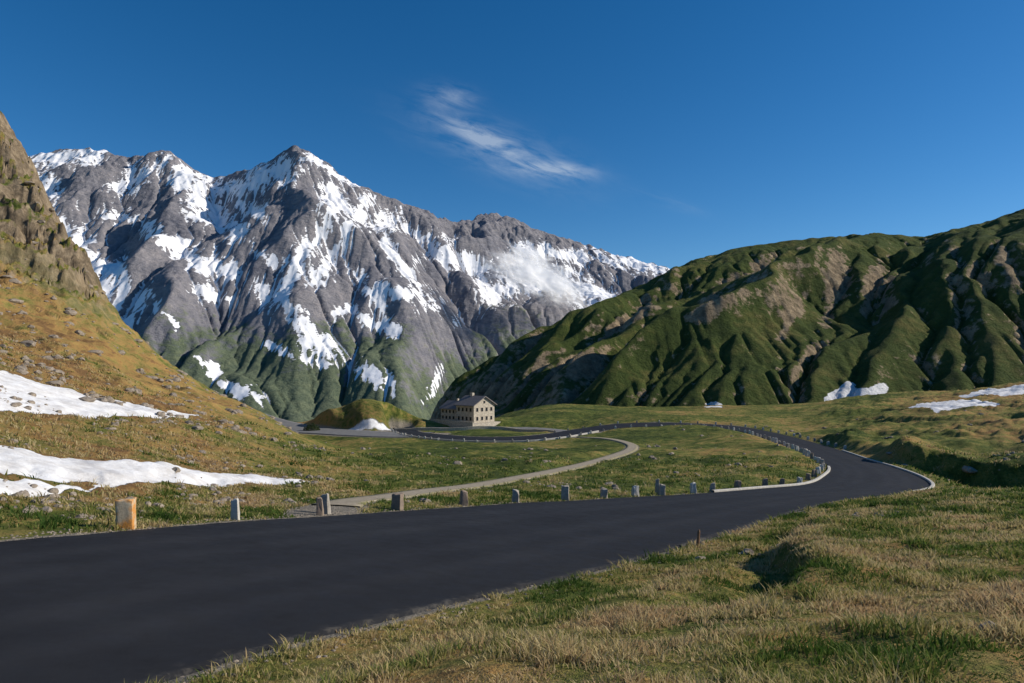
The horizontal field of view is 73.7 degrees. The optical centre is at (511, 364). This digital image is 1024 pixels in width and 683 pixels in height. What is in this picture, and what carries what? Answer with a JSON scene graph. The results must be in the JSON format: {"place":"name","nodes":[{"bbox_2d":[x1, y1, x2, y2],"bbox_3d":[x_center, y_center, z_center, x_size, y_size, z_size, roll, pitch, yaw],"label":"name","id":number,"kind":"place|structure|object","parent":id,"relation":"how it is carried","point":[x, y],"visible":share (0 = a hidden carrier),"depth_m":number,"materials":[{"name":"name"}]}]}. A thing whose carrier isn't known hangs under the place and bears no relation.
{"place":"outdoors","nodes":[
{"label":"outdoors","id":0,"kind":"place"},
{"bbox_2d":[28,145,669,421],"bbox_3d":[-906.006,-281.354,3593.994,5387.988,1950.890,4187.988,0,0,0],"label":"mountain","id":1,"kind":"structure","parent":0,"point":[294,283],"depth_m":3057.39,"materials":[{"name":"grey stone"}]},
{"bbox_2d":[266,414,434,437],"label":"road","id":2,"kind":"structure","parent":0,"point":[297,427],"depth_m":222.63,"materials":[{"name":"grey asphalt"}]},
{"bbox_2d":[0,422,930,682],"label":"road","id":3,"kind":"structure","parent":0,"point":[143,605],"depth_m":14.25,"materials":[{"name":"black asphalt"}]},
{"bbox_2d":[398,430,598,442],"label":"kerb","id":4,"kind":"structure","parent":3,"relation":"on","point":[504,441],"depth_m":183.62,"materials":[{"name":"concrete"}]},
{"bbox_2d":[711,466,830,492],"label":"kerb","id":5,"kind":"structure","parent":3,"relation":"on","point":[783,485],"depth_m":53.31,"materials":[{"name":"concrete"}]},
{"bbox_2d":[841,450,934,489],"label":"kerb","id":6,"kind":"structure","parent":3,"relation":"on","point":[932,483],"depth_m":70.40,"materials":[{"name":"concrete"}]},
{"bbox_2d":[311,437,637,506],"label":"gravel path","id":7,"kind":"structure","parent":0,"point":[627,450],"depth_m":52.17,"materials":[{"name":"grey gravel"}]},
{"bbox_2d":[416,427,586,431],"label":"service road","id":8,"kind":"structure","parent":0,"point":[558,430],"depth_m":242.97,"materials":[{"name":"grey asphalt"}]},
{"bbox_2d":[0,111,1023,682],"bbox_3d":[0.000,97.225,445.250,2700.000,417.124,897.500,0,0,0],"label":"terrain","id":9,"kind":"structure","parent":0,"point":[60,261],"depth_m":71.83,"materials":[{"name":"green plant"}]},
{"bbox_2d":[115,497,136,529],"bbox_3d":[-9.934,3.937,17.565,0.448,1.022,0.374,0,0,-14],"label":"guard stone","id":10,"kind":"object","parent":9,"relation":"on","point":[125,509],"visible":0.64,"depth_m":17.41,"materials":[{"name":"stone"}]},
{"bbox_2d":[230,498,239,519],"bbox_3d":[-8.406,4.494,20.730,0.305,0.903,0.262,0,0,-4],"label":"guard stone","id":11,"kind":"object","parent":9,"relation":"on","point":[235,511],"visible":0.57,"depth_m":20.63,"materials":[{"name":"stone"}]},
{"bbox_2d":[303,423,319,430],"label":"shrub","id":12,"kind":"object","parent":9,"relation":"on","point":[313,426],"visible":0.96,"depth_m":231.41,"materials":[{"name":"green plant"}]},
{"bbox_2d":[316,497,323,515],"bbox_3d":[-6.770,5.110,24.120,0.276,0.898,0.223,0,0,-9],"label":"guard stone","id":13,"kind":"object","parent":9,"relation":"on","point":[319,507],"visible":0.59,"depth_m":24.04,"materials":[{"name":"stone"}]},
{"bbox_2d":[321,493,330,513],"bbox_3d":[-6.771,5.139,24.774,0.384,1.004,0.321,0,0,7],"label":"guard stone","id":14,"kind":"object","parent":9,"relation":"on","point":[326,504],"visible":0.47,"depth_m":24.65,"materials":[{"name":"stone"}]},
{"bbox_2d":[391,492,403,510],"bbox_3d":[-4.720,5.733,28.090,0.454,0.952,0.375,0,0,17],"label":"guard stone","id":15,"kind":"object","parent":9,"relation":"on","point":[397,503],"visible":0.59,"depth_m":27.94,"materials":[{"name":"stone"}]},
{"bbox_2d":[441,409,455,420],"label":"wing","id":16,"kind":"structure","parent":9,"relation":"on","point":[451,414],"depth_m":258.22,"materials":[{"name":"beige stone"}]},
{"bbox_2d":[439,400,456,409],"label":"wing roof","id":17,"kind":"structure","parent":16,"relation":"on","point":[448,404],"depth_m":260.13,"materials":[{"name":"grey stone"}]},
{"bbox_2d":[434,421,479,426],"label":"terrace","id":18,"kind":"structure","parent":9,"relation":"on","point":[451,424],"depth_m":247.09,"materials":[{"name":"grey stone"}]},
{"bbox_2d":[430,419,472,423],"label":"terrace parapet","id":19,"kind":"structure","parent":18,"relation":"on","point":[465,422],"depth_m":248.86,"materials":[{"name":"beige stone"}]},
{"bbox_2d":[459,490,467,505],"bbox_3d":[-2.243,6.300,31.715,0.434,0.978,0.390,0,0,-10],"label":"guard stone","id":20,"kind":"object","parent":9,"relation":"on","point":[463,500],"visible":0.65,"depth_m":31.58,"materials":[{"name":"stone"}]},
{"bbox_2d":[0,475,942,682],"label":"gravel","id":21,"kind":"structure","parent":9,"relation":"on","point":[317,656],"depth_m":15.57,"materials":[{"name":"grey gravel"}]},
{"bbox_2d":[456,398,493,422],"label":"block","id":22,"kind":"structure","parent":9,"relation":"on","point":[473,414],"depth_m":250.55,"materials":[{"name":"beige stone"}]},
{"bbox_2d":[454,395,496,406],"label":"block roof","id":23,"kind":"structure","parent":22,"relation":"on","point":[469,400],"depth_m":251.43,"materials":[{"name":"grey stone"}]},
{"bbox_2d":[395,426,555,431],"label":"stone wall","id":24,"kind":"structure","parent":9,"relation":"on","point":[480,427],"depth_m":230.99,"materials":[{"name":"grey stone"}]},
{"bbox_2d":[479,421,499,425],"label":"terrace side","id":25,"kind":"structure","parent":9,"relation":"on","point":[492,423],"depth_m":248.77,"materials":[{"name":"beige stone"}]},
{"bbox_2d":[0,328,1023,577],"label":"grass","id":26,"kind":"structure","parent":9,"relation":"on","point":[108,514],"depth_m":38.69,"materials":[{"name":"green plant"}]},
{"bbox_2d":[0,177,1023,629],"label":"scattered rocks","id":27,"kind":"object","parent":9,"relation":"on","point":[158,413],"visible":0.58,"depth_m":64.07,"materials":[{"name":"grey stone"}]},
{"bbox_2d":[512,489,518,502],"bbox_3d":[0.185,6.761,34.697,0.436,0.938,0.382,0,0,7],"label":"guard stone","id":28,"kind":"object","parent":9,"relation":"on","point":[515,494],"visible":0.66,"depth_m":34.56,"materials":[{"name":"stone"}]},
{"bbox_2d":[561,485,568,500],"bbox_3d":[2.945,7.206,37.880,0.462,1.106,0.388,0,0,8],"label":"guard stone","id":29,"kind":"object","parent":9,"relation":"on","point":[565,492],"visible":0.65,"depth_m":37.70,"materials":[{"name":"stone"}]},
{"bbox_2d":[600,488,607,497],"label":"guard stone","id":30,"kind":"object","parent":9,"relation":"on","point":[603,492],"visible":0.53,"depth_m":40.57,"materials":[{"name":"stone"}]},
{"bbox_2d":[631,485,638,496],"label":"guard stone","id":31,"kind":"object","parent":9,"relation":"on","point":[635,490],"visible":0.63,"depth_m":43.16,"materials":[{"name":"stone"}]},
{"bbox_2d":[655,479,659,493],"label":"guard stone","id":32,"kind":"object","parent":9,"relation":"on","point":[657,483],"visible":0.52,"depth_m":46.07,"materials":[{"name":"stone"}]},
{"bbox_2d":[658,484,665,494],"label":"guard stone","id":33,"kind":"object","parent":9,"relation":"on","point":[661,489],"visible":0.55,"depth_m":45.23,"materials":[{"name":"stone"}]},
{"bbox_2d":[690,482,696,493],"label":"guard stone","id":34,"kind":"object","parent":9,"relation":"on","point":[693,487],"visible":0.6,"depth_m":47.67,"materials":[{"name":"stone"}]},
{"bbox_2d":[697,530,699,546],"bbox_3d":[5.918,5.599,21.700,0.100,0.730,0.100,3,0,0],"label":"wooden stake","id":35,"kind":"object","parent":9,"relation":"on","point":[698,536],"visible":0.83,"depth_m":21.66,"materials":[{"name":"brown wood"}]},
{"bbox_2d":[709,482,714,491],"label":"guard stone","id":36,"kind":"object","parent":9,"relation":"on","point":[712,486],"visible":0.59,"depth_m":49.10,"materials":[{"name":"stone"}]},
{"bbox_2d":[734,480,740,487],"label":"guard stone","id":37,"kind":"object","parent":9,"relation":"on","point":[737,483],"visible":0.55,"depth_m":51.29,"materials":[{"name":"stone"}]},
{"bbox_2d":[762,478,767,485],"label":"guard stone","id":38,"kind":"object","parent":9,"relation":"on","point":[765,482],"visible":0.47,"depth_m":53.60,"materials":[{"name":"stone"}]},
{"bbox_2d":[779,478,784,484],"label":"guard stone","id":39,"kind":"object","parent":9,"relation":"on","point":[782,481],"visible":0.51,"depth_m":55.16,"materials":[{"name":"stone"}]},
{"bbox_2d":[797,477,802,482],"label":"guard stone","id":40,"kind":"object","parent":9,"relation":"on","point":[799,480],"visible":0.47,"depth_m":57.63,"materials":[{"name":"stone"}]},
{"bbox_2d":[805,473,810,479],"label":"guard stone","id":41,"kind":"object","parent":9,"relation":"on","point":[808,476],"visible":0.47,"depth_m":59.99,"materials":[{"name":"stone"}]},
{"bbox_2d":[805,450,810,456],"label":"guard stone","id":42,"kind":"object","parent":9,"relation":"on","point":[807,453],"visible":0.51,"depth_m":91.32,"materials":[{"name":"stone"}]},
{"bbox_2d":[811,469,816,476],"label":"guard stone","id":43,"kind":"object","parent":9,"relation":"on","point":[814,472],"visible":0.62,"depth_m":62.85,"materials":[{"name":"stone"}]},
{"bbox_2d":[815,466,820,473],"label":"guard stone","id":44,"kind":"object","parent":9,"relation":"on","point":[818,469],"visible":0.46,"depth_m":65.77,"materials":[{"name":"stone"}]},
{"bbox_2d":[0,0,1023,268],"label":"sky","id":45,"kind":"structure","parent":0,"point":[669,134],"materials":[{"name":"blue"}]},
{"bbox_2d":[487,247,582,302],"bbox_3d":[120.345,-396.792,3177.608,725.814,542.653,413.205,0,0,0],"label":"snow","id":46,"kind":"structure","parent":0,"point":[529,266],"depth_m":3164.76,"materials":[{"name":"white snow"}]},
{"bbox_2d":[430,209,1023,418],"bbox_3d":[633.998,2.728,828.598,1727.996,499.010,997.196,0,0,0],"label":"hill","id":47,"kind":"structure","parent":0,"point":[822,319],"depth_m":547.15,"materials":[{"name":"green plant"}]}
]}

